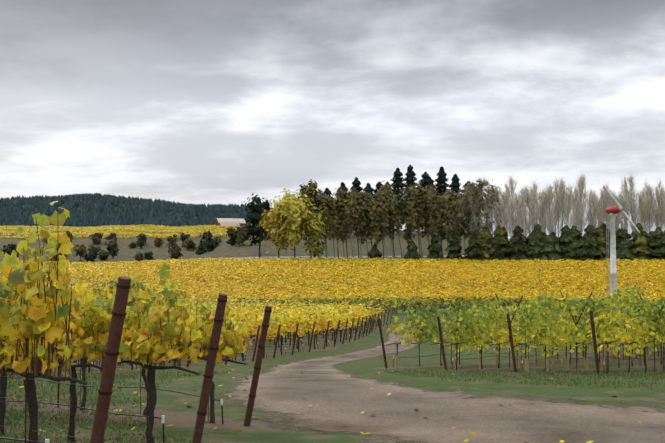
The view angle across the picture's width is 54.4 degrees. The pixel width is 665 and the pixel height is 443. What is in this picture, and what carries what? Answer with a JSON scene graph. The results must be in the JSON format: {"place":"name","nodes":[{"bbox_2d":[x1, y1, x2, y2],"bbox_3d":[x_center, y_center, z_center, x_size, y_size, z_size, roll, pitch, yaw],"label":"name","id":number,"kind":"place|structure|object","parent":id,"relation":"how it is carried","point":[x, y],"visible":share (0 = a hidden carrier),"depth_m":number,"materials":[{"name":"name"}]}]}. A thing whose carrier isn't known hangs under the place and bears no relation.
{"place":"outdoors","nodes":[
{"label":"outdoors","id":0,"kind":"place"},
{"bbox_2d":[173,255,463,261],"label":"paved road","id":1,"kind":"structure","parent":0,"point":[308,257],"depth_m":236.91,"materials":[{"name":"grey asphalt"}]},
{"bbox_2d":[0,200,664,442],"bbox_3d":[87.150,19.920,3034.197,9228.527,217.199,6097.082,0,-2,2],"label":"ground","id":2,"kind":"structure","parent":0,"point":[261,430],"depth_m":20.86,"materials":[{"name":"green plant"}]},
{"bbox_2d":[0,192,354,230],"bbox_3d":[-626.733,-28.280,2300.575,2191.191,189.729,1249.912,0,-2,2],"label":"ridge forest trees","id":3,"kind":"object","parent":2,"relation":"on","point":[12,214],"visible":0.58,"depth_m":2302.19,"materials":[{"name":"green plant"}]},
{"bbox_2d":[215,218,245,227],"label":"barn","id":4,"kind":"structure","parent":2,"relation":"on","point":[230,221],"depth_m":564.30,"materials":[{"name":"white"}]},
{"bbox_2d":[7,363,640,442],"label":"fallen leaves","id":5,"kind":"object","parent":2,"relation":"on","point":[213,435],"visible":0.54,"depth_m":9.86,"materials":[{"name":"yellow plant"}]},
{"bbox_2d":[0,211,664,442],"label":"vine trunks and canes","id":6,"kind":"object","parent":2,"relation":"on","point":[36,370],"visible":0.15,"depth_m":7.43,"materials":[{"name":"plant"}]},
{"bbox_2d":[0,201,664,375],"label":"vine leaves","id":7,"kind":"object","parent":6,"relation":"attached to","point":[30,323],"visible":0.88,"depth_m":30.00,"materials":[{"name":"yellow plant"}]},
{"bbox_2d":[0,368,664,442],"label":"grass tufts","id":8,"kind":"object","parent":2,"relation":"on","point":[625,374],"visible":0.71,"depth_m":13.17,"materials":[{"name":"green plant"}]},
{"bbox_2d":[12,328,656,442],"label":"vineyard fittings","id":9,"kind":"object","parent":2,"relation":"on","point":[496,361],"visible":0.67,"depth_m":23.79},
{"bbox_2d":[13,277,664,442],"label":"trellis posts","id":10,"kind":"object","parent":2,"relation":"on","point":[118,313],"visible":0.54,"depth_m":6.73,"materials":[{"name":"brown wood"}]},
{"bbox_2d":[0,328,662,442],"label":"drip lines","id":11,"kind":"object","parent":10,"relation":"attached to","point":[33,441],"visible":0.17,"depth_m":9.99,"materials":[{"name":"black plastic"}]},
{"bbox_2d":[596,186,639,337],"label":"wind machine","id":12,"kind":"object","parent":2,"relation":"on","point":[612,211],"visible":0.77,"depth_m":50.99,"materials":[{"name":"paint"}]},
{"bbox_2d":[0,0,664,240],"label":"sky","id":13,"kind":"structure","parent":0,"point":[213,102],"materials":[{"name":"grey"}]},
{"bbox_2d":[1,267,664,439],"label":"trellis wires","id":14,"kind":"object","parent":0,"point":[204,342],"visible":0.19,"depth_m":7.31,"materials":[{"name":"grey metal"}]},
{"bbox_2d":[219,315,664,442],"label":"gravel road","id":15,"kind":"structure","parent":0,"point":[340,400],"depth_m":10.27,"materials":[{"name":"grey gravel"}]}
]}

